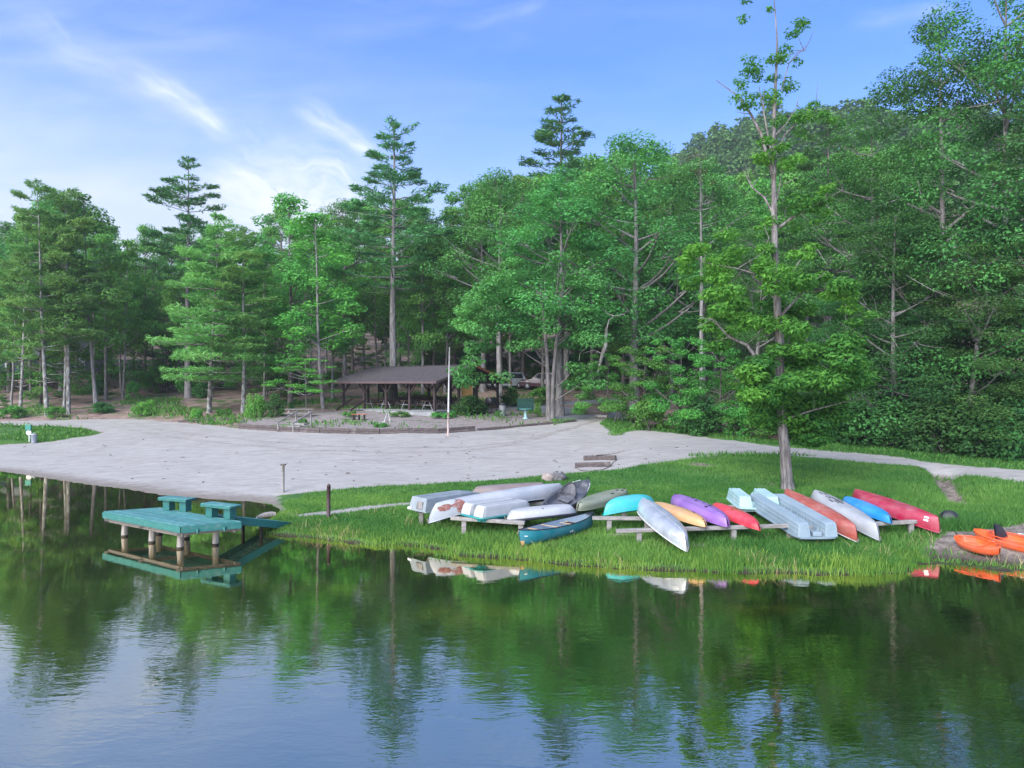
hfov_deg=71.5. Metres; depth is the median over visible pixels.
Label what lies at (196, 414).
shrub
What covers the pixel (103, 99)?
sky
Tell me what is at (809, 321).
woodland tree
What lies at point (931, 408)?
shrub
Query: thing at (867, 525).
canoe
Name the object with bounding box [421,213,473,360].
woodland tree
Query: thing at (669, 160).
woodland tree
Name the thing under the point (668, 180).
oak tree
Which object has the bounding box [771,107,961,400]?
forest edge tree
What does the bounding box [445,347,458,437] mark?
flag pole
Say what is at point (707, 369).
sapling
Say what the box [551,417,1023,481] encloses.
path edge grass
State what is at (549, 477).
boulder
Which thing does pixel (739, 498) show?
pedal boat
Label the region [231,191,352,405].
woodland tree
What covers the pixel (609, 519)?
boat rack
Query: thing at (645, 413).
shrub
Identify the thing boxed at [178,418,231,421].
timber edging
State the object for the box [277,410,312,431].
beach steps
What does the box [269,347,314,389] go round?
sapling
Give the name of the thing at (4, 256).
oak tree
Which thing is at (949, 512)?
black tub
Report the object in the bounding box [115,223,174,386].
woodland tree
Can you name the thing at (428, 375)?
picnic pavilion
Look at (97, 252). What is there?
woodland tree
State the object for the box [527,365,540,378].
shrub
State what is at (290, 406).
shrub
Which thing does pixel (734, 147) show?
wood
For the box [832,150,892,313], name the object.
woodland tree
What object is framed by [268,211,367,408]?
woodland tree
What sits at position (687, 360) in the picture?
sapling
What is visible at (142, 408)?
shrub
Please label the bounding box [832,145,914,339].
woodland tree
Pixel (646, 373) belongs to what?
woodland tree
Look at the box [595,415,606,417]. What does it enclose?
log
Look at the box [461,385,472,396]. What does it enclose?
hanging sheet
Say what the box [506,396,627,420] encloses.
gravel path
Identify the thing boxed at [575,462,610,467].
timber step
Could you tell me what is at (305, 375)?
layered tree
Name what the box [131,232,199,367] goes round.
oak tree
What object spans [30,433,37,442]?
metal bin
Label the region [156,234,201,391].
woodland tree
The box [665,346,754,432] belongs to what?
understorey tree
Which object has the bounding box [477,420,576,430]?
timber edging
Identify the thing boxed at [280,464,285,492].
marker post
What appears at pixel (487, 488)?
canoe
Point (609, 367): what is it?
sapling
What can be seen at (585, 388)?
understorey tree
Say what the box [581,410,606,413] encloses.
log
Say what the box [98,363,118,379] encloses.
shrub
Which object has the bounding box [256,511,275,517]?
driftwood log
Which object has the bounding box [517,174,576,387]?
woodland tree
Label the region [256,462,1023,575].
mud ground
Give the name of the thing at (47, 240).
pine tree
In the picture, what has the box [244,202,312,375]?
woodland tree
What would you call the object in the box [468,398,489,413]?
shrub
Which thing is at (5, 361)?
woodland tree
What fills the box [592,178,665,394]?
woodland tree
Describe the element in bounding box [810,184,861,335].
woodland tree
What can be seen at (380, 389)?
notice board
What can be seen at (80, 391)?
sapling
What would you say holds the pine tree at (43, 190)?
on the forest ground at (225, 398)
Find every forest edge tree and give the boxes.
[687,224,810,406]
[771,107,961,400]
[791,277,886,431]
[835,0,1023,439]
[836,208,974,444]
[842,13,1023,432]
[874,239,1023,449]
[955,84,1023,447]
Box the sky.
[0,0,1023,274]
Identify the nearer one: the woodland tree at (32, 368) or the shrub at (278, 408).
the shrub at (278, 408)
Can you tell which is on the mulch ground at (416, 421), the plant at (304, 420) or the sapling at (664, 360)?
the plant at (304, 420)
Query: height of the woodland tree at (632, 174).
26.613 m
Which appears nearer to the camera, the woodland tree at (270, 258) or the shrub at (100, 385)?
the shrub at (100, 385)
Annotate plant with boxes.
[216,407,232,415]
[298,418,307,422]
[341,410,356,416]
[373,422,386,427]
[389,410,410,416]
[430,410,457,417]
[534,402,541,416]
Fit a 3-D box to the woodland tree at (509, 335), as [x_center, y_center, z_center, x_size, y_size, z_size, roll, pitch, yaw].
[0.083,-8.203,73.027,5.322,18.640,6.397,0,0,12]
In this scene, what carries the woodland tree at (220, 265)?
on the forest ground at (225, 398)
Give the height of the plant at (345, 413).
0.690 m
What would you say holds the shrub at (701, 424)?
on the lawn at (292, 496)
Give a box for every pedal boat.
[461,497,529,521]
[726,488,778,511]
[750,494,837,539]
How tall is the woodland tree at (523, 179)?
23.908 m
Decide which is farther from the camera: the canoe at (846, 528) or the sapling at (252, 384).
the sapling at (252, 384)
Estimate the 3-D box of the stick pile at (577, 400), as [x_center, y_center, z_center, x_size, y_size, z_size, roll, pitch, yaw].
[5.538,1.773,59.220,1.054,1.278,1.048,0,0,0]
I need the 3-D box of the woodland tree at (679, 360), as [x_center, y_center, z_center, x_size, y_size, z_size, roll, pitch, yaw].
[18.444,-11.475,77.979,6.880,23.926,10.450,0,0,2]
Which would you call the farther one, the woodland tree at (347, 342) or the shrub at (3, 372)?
the shrub at (3, 372)
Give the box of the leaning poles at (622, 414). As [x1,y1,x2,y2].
[614,397,631,421]
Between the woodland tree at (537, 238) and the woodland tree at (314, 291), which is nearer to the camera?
the woodland tree at (314, 291)
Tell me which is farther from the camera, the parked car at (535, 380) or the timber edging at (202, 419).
the parked car at (535, 380)
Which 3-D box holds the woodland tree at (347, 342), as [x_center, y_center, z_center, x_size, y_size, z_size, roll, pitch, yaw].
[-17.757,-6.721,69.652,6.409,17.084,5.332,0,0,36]
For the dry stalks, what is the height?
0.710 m
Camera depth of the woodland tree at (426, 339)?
71.13 m
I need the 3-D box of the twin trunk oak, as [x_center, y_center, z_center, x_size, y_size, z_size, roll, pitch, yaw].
[1.119,-3.447,54.183,12.680,12.851,7.305,0,0,0]
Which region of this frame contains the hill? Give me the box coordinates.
[13,157,1023,367]
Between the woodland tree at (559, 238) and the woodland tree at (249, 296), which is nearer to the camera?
the woodland tree at (249, 296)
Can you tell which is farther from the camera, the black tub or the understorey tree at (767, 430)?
the understorey tree at (767, 430)
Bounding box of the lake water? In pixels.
[0,471,1023,767]
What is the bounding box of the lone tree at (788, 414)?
[674,0,881,489]
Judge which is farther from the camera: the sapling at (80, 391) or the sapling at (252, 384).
the sapling at (252, 384)
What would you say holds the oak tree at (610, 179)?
on the forest ground at (225, 398)
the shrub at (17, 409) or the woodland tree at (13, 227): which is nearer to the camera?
the shrub at (17, 409)
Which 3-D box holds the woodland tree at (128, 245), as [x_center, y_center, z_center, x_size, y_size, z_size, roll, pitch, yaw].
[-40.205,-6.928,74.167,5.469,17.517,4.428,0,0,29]
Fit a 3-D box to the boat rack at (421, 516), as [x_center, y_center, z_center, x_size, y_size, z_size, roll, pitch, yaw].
[-0.530,4.591,24.716,5.673,0.892,0.184,0,0,-16]
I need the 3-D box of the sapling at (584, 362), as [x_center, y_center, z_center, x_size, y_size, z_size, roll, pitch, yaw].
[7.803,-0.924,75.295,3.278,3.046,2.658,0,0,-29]
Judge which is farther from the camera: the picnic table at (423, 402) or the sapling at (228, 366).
the sapling at (228, 366)
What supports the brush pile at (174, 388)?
on the forest ground at (225, 398)
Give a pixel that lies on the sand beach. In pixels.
(227, 463)
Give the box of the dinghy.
[504,504,577,520]
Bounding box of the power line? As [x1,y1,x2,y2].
[305,203,499,229]
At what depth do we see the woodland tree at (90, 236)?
78.31 m
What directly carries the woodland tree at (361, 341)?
on the forest ground at (225, 398)
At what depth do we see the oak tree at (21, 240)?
79.30 m
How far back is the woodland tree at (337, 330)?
90.80 m
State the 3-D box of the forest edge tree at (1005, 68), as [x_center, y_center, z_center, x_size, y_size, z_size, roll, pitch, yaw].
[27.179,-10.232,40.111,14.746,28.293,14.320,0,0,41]
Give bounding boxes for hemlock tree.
[873,305,978,434]
[932,80,1023,432]
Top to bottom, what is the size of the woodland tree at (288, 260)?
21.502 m
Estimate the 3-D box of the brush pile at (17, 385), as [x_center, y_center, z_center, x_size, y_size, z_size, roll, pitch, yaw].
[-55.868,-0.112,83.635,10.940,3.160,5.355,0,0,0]
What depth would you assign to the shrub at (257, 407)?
58.60 m
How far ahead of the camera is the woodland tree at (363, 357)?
98.75 m
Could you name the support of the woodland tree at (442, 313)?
on the forest ground at (225, 398)
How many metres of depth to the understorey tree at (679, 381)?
47.71 m
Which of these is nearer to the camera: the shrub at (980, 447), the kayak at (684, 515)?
the kayak at (684, 515)
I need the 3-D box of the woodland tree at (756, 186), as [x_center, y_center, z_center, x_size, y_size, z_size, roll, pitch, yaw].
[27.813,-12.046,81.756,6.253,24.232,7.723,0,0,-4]
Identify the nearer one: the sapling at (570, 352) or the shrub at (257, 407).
the shrub at (257, 407)
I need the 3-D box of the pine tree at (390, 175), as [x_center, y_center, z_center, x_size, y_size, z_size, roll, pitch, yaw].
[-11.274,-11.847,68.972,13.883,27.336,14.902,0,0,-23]
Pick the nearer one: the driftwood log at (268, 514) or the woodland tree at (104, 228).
the driftwood log at (268, 514)
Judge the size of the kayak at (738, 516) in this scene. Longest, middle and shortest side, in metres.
3.053 x 0.721 x 0.376 m
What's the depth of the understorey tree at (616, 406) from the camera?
49.93 m
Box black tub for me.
[939,510,959,520]
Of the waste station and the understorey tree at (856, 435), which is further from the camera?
the waste station
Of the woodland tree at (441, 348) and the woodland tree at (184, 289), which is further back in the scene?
the woodland tree at (184, 289)
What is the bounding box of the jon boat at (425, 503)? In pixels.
[407,490,479,513]
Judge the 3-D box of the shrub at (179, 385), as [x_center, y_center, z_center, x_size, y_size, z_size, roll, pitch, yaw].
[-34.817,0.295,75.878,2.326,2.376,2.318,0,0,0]
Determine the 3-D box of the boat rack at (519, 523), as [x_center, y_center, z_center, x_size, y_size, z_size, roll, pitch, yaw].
[-0.766,4.640,22.345,2.430,0.850,0.184,0,0,16]
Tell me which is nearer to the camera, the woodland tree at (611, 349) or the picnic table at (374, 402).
the picnic table at (374, 402)
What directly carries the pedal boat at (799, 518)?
on the boat rack
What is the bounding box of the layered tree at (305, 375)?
[262,357,341,411]
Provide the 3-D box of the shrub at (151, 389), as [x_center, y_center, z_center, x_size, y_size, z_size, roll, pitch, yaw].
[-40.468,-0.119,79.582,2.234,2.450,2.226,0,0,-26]
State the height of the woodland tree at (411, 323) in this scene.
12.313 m
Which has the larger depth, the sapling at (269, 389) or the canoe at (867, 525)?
the sapling at (269, 389)
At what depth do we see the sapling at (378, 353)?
92.09 m
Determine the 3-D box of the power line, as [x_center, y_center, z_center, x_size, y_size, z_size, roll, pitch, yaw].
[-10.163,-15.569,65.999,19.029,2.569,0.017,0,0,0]
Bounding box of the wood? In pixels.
[6,95,1023,349]
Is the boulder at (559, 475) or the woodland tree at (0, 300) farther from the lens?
the woodland tree at (0, 300)
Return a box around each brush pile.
[0,379,80,388]
[77,374,173,388]
[139,382,198,391]
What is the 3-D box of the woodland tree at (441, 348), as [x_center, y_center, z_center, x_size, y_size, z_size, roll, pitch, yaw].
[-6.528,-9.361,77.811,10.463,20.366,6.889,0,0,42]
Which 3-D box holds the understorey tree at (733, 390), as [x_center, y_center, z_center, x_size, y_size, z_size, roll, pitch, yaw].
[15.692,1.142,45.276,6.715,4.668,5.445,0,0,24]
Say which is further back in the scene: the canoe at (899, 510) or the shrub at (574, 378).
the shrub at (574, 378)
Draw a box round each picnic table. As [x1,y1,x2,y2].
[283,409,315,418]
[362,399,384,407]
[376,400,407,407]
[400,400,425,409]
[411,399,439,406]
[417,400,450,409]
[432,399,455,407]
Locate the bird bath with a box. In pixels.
[520,408,530,418]
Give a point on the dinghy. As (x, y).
(540, 512)
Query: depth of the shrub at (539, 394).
65.53 m
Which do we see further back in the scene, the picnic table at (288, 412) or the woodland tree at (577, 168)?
the woodland tree at (577, 168)
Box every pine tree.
[0,178,83,415]
[0,220,60,413]
[20,185,104,413]
[25,202,104,409]
[34,214,94,365]
[133,155,242,398]
[143,210,273,412]
[200,228,287,412]
[323,114,465,399]
[502,91,629,359]
[766,116,897,369]
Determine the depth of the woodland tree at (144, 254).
101.21 m
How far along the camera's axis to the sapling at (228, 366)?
93.75 m
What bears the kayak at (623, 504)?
on the boat rack at (609, 519)
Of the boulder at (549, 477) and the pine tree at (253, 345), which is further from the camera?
the pine tree at (253, 345)
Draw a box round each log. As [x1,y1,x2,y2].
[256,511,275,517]
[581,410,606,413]
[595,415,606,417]
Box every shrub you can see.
[0,368,18,383]
[0,405,27,418]
[43,406,66,418]
[85,378,112,394]
[85,402,115,413]
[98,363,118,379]
[125,380,141,398]
[130,401,152,415]
[139,373,160,392]
[144,400,157,408]
[160,372,177,389]
[175,380,195,394]
[190,408,202,418]
[191,380,213,398]
[243,393,267,417]
[265,392,286,416]
[287,402,294,408]
[293,377,308,394]
[323,371,338,387]
[451,394,485,415]
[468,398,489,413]
[490,360,496,369]
[499,386,519,406]
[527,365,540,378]
[527,386,555,404]
[567,373,583,390]
[632,397,668,430]
[645,370,668,392]
[674,395,725,436]
[722,403,752,438]
[792,426,842,441]
[829,398,901,445]
[862,393,934,451]
[898,395,976,453]
[940,400,1022,458]
[973,396,1023,462]
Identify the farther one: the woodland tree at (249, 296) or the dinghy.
the woodland tree at (249, 296)
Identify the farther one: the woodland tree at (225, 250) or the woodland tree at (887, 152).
the woodland tree at (225, 250)
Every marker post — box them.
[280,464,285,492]
[327,484,330,517]
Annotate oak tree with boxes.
[0,188,113,391]
[0,221,26,371]
[0,241,47,391]
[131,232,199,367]
[285,197,401,389]
[419,167,576,401]
[428,186,544,391]
[451,178,494,368]
[470,180,646,415]
[508,175,538,367]
[518,165,626,387]
[525,128,735,408]
[617,157,733,395]
[620,156,783,396]
[868,142,981,282]
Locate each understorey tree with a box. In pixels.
[571,353,637,419]
[598,345,687,419]
[630,336,730,422]
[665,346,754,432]
[709,368,791,435]
[753,368,821,435]
[796,370,874,439]
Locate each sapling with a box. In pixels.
[0,332,19,386]
[0,388,11,407]
[6,325,130,385]
[23,342,96,399]
[81,348,118,378]
[101,309,229,390]
[139,340,182,391]
[150,354,178,385]
[192,356,236,390]
[199,313,249,374]
[222,351,276,387]
[239,359,296,396]
[247,325,312,376]
[260,360,304,394]
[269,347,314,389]
[328,347,371,376]
[357,347,388,366]
[381,323,460,365]
[411,315,467,365]
[425,332,456,364]
[436,347,467,364]
[458,334,521,371]
[475,332,545,377]
[534,326,603,374]
[540,298,639,372]
[569,324,638,367]
[569,333,609,378]
[571,361,595,385]
[596,352,629,384]
[607,333,668,380]
[612,337,711,374]
[638,345,690,374]
[646,377,675,401]
[652,335,712,376]
[688,338,744,357]
[716,379,739,400]
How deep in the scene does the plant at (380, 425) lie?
50.49 m
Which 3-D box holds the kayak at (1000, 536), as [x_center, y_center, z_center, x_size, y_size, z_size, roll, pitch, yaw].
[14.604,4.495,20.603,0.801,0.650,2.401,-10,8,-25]
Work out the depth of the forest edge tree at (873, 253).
40.40 m
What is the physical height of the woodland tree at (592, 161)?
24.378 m
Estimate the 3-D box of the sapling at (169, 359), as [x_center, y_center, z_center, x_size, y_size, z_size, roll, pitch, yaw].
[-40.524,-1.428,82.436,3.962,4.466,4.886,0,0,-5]
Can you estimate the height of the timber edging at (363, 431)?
0.517 m
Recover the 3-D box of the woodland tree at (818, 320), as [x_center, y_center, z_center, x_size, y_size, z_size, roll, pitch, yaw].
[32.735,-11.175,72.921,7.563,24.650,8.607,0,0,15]
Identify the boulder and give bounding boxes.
[541,473,553,481]
[553,471,566,480]
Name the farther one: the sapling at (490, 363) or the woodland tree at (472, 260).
the woodland tree at (472, 260)
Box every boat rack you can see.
[390,504,977,559]
[415,501,542,523]
[450,516,524,532]
[592,516,649,530]
[616,523,792,541]
[809,519,916,534]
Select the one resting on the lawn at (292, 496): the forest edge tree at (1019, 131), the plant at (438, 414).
the forest edge tree at (1019, 131)
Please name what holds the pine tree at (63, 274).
on the forest ground at (225, 398)
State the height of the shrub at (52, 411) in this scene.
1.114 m
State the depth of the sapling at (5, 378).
80.34 m
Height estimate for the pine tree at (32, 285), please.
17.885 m
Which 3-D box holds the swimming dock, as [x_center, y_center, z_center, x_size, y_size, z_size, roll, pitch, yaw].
[-10.825,4.829,22.756,5.328,2.142,1.804,0,0,33]
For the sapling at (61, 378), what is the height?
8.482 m
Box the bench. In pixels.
[351,414,366,419]
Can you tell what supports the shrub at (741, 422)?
on the lawn at (292, 496)
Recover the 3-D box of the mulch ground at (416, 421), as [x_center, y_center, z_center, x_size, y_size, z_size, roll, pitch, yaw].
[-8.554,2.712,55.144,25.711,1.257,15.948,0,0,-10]
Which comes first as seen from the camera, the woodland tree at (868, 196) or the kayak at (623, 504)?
the kayak at (623, 504)
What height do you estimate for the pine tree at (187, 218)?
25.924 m
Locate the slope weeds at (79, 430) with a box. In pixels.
[0,390,538,441]
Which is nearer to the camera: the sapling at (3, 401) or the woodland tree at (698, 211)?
the sapling at (3, 401)
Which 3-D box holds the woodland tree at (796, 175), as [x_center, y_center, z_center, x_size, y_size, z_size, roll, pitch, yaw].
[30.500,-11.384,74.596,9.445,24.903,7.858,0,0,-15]
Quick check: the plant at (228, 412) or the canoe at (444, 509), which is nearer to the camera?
the canoe at (444, 509)
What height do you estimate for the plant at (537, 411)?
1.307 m
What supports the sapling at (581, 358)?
on the forest ground at (225, 398)
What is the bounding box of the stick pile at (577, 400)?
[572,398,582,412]
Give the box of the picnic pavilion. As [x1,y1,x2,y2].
[329,365,511,416]
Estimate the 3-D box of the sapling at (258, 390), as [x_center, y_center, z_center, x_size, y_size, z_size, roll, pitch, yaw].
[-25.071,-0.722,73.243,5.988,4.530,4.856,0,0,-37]
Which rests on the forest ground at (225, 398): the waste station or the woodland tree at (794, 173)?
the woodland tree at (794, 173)
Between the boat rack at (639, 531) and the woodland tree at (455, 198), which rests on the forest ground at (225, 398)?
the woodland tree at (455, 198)
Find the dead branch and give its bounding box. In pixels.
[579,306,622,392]
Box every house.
[0,347,57,378]
[53,341,107,371]
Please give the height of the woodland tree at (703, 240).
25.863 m
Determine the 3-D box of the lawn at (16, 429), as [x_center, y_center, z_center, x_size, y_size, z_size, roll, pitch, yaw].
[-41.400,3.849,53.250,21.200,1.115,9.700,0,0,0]
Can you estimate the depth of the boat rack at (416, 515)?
21.41 m
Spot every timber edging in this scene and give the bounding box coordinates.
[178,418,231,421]
[238,424,474,433]
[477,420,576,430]
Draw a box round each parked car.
[486,372,526,388]
[519,373,555,388]
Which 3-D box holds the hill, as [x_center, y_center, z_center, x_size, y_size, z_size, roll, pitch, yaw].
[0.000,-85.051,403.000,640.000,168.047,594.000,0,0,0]
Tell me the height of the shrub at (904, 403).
3.393 m
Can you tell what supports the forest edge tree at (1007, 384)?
on the lawn at (292, 496)
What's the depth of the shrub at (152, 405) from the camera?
64.84 m
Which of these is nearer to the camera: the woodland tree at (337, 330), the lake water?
the lake water
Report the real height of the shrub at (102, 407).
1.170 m
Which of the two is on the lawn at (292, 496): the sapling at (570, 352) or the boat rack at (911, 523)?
the boat rack at (911, 523)
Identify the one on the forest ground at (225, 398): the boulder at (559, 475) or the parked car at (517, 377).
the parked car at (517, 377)
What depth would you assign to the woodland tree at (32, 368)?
69.19 m
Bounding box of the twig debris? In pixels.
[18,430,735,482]
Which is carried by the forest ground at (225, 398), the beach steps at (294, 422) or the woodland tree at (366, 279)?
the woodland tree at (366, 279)
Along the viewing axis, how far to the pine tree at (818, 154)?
61.47 m
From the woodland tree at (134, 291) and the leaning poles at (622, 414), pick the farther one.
the woodland tree at (134, 291)
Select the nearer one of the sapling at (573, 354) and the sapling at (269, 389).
the sapling at (269, 389)
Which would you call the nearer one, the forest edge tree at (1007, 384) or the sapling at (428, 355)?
the forest edge tree at (1007, 384)
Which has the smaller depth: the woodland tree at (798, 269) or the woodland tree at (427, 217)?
the woodland tree at (798, 269)
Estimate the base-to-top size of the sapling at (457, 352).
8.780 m
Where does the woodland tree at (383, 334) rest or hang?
on the forest ground at (225, 398)
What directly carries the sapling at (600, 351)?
on the forest ground at (225, 398)
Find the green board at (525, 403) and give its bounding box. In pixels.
[517,399,533,410]
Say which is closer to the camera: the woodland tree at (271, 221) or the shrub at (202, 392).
the shrub at (202, 392)
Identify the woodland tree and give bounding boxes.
[0,208,51,392]
[0,217,20,322]
[0,227,83,404]
[0,246,13,348]
[0,271,38,404]
[0,292,17,363]
[16,201,57,354]
[35,191,132,409]
[58,234,96,379]
[62,213,123,374]
[82,225,140,379]
[84,232,134,399]
[95,242,146,393]
[99,238,152,398]
[112,250,158,376]
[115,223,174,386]
[134,228,169,365]
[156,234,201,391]
[166,230,195,367]
[179,225,219,375]
[189,250,233,399]
[191,234,239,348]
[210,224,230,369]
[228,257,267,388]
[229,225,255,365]
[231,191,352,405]
[238,248,292,399]
[240,226,286,379]
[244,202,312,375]
[253,208,300,373]
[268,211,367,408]
[276,218,311,378]
[281,224,335,392]
[293,225,348,375]
[300,229,364,398]
[314,198,388,372]
[339,200,386,369]
[352,206,402,386]
[361,201,418,339]
[361,206,402,365]
[363,197,431,387]
[384,279,431,365]
[395,222,453,393]
[396,205,449,365]
[399,229,450,384]
[416,222,477,392]
[419,204,491,388]
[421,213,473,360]
[429,184,491,361]
[443,202,480,350]
[472,182,530,369]
[488,173,563,375]
[490,214,530,386]
[496,174,537,371]
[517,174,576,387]
[548,167,619,375]
[549,189,575,327]
[562,152,624,393]
[567,156,587,354]
[571,169,631,383]
[584,156,644,373]
[587,154,676,339]
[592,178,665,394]
[606,149,642,297]
[616,203,666,388]
[618,165,662,367]
[639,181,682,353]
[641,161,687,364]
[646,155,698,350]
[652,177,712,384]
[677,180,721,352]
[683,174,757,379]
[686,202,736,380]
[690,172,734,368]
[702,169,790,361]
[723,174,741,347]
[734,158,823,333]
[736,212,768,356]
[738,177,771,363]
[738,178,814,377]
[747,173,814,334]
[760,158,847,342]
[777,171,835,343]
[783,151,835,294]
[796,154,867,337]
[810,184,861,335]
[811,149,884,358]
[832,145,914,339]
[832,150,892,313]
[835,144,902,350]
[850,143,930,378]
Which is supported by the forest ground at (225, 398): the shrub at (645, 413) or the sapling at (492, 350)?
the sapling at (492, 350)
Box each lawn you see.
[0,424,108,443]
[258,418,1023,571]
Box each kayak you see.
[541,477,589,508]
[576,488,627,510]
[602,494,653,515]
[654,502,706,526]
[671,493,729,526]
[713,502,760,530]
[842,496,891,523]
[954,532,1000,555]
[973,524,1023,552]
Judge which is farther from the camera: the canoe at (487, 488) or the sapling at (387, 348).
the sapling at (387, 348)
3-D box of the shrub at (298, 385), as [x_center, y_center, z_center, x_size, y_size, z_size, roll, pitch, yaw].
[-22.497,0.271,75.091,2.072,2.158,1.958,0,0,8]
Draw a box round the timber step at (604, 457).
[583,451,624,459]
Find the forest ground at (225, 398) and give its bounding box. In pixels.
[0,326,1021,501]
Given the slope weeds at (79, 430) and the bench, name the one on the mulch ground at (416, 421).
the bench
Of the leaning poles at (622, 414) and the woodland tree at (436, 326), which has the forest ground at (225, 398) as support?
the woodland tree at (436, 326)
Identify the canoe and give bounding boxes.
[427,483,562,522]
[472,482,542,492]
[517,511,594,545]
[637,498,688,551]
[784,489,858,541]
[811,490,880,540]
[852,489,941,532]
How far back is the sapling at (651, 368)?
74.52 m
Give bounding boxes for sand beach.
[0,416,1023,516]
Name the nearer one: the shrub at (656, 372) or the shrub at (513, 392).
the shrub at (513, 392)
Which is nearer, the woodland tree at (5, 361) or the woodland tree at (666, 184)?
the woodland tree at (5, 361)
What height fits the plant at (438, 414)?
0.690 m
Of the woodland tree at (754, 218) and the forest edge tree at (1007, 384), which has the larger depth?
the woodland tree at (754, 218)
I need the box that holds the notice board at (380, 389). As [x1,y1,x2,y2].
[378,384,388,401]
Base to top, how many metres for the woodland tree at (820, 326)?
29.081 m
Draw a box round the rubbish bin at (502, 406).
[499,402,505,415]
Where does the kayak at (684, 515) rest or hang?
on the boat rack at (639, 531)
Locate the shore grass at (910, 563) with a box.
[251,507,931,575]
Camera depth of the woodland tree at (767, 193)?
80.09 m
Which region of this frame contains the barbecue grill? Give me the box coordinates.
[483,397,497,412]
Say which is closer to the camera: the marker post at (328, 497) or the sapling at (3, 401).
the marker post at (328, 497)
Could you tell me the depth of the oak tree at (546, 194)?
56.02 m
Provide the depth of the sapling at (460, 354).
81.84 m
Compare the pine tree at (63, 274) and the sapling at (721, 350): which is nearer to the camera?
the pine tree at (63, 274)
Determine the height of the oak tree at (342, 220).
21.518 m
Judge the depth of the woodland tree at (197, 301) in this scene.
71.50 m
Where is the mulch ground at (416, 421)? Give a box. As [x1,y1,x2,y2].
[244,407,562,431]
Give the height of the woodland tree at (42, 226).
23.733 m
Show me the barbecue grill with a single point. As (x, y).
(491, 401)
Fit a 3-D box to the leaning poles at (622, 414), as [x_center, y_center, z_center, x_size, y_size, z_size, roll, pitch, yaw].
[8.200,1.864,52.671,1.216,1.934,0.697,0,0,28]
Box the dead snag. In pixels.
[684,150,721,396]
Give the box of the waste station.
[25,425,31,441]
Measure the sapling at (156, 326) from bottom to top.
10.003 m
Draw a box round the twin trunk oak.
[446,250,613,419]
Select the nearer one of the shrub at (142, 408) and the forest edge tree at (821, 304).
the forest edge tree at (821, 304)
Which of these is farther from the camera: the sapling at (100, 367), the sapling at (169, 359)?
the sapling at (100, 367)
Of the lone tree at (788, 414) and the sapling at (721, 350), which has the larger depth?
the sapling at (721, 350)
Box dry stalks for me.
[296,504,1023,572]
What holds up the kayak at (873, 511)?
on the boat rack at (911, 523)
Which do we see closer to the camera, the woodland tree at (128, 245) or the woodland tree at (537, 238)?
the woodland tree at (128, 245)
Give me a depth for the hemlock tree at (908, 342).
40.12 m
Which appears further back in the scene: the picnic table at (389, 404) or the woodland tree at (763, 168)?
the woodland tree at (763, 168)
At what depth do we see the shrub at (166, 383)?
81.86 m
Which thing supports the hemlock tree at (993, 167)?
on the lawn at (292, 496)
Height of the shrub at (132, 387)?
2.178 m
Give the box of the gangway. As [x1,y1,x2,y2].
[218,514,292,536]
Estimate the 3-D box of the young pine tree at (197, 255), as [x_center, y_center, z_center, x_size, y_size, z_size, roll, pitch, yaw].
[-25.894,-6.145,62.908,11.040,18.085,11.320,0,0,41]
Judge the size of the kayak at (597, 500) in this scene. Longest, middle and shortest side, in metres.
2.927 x 0.781 x 0.367 m
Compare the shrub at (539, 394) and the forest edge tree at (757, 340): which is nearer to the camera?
the forest edge tree at (757, 340)
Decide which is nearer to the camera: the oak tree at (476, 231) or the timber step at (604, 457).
the timber step at (604, 457)
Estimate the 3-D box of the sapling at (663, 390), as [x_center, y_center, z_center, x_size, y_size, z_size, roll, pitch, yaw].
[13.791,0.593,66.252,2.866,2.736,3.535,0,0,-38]
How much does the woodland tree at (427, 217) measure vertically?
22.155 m
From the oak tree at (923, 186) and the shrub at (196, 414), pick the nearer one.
the shrub at (196, 414)
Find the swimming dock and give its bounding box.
[102,495,241,548]
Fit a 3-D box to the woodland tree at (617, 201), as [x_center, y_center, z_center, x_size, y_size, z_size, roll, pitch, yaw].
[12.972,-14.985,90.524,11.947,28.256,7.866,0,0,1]
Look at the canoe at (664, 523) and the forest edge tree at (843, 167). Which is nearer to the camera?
the canoe at (664, 523)
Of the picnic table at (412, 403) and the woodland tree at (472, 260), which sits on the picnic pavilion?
the picnic table at (412, 403)
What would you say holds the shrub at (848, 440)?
on the lawn at (292, 496)
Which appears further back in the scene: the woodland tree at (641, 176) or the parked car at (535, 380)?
the woodland tree at (641, 176)
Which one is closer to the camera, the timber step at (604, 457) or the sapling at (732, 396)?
the timber step at (604, 457)
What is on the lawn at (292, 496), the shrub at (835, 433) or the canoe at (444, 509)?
the shrub at (835, 433)
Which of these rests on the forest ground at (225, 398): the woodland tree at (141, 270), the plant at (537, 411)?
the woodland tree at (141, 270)
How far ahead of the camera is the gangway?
23.30 m
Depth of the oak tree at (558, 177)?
74.36 m
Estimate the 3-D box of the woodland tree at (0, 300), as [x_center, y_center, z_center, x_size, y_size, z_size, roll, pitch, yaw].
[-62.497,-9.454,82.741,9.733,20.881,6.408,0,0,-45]
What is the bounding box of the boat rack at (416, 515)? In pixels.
[390,504,977,559]
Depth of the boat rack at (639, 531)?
21.30 m
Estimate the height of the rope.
0.297 m

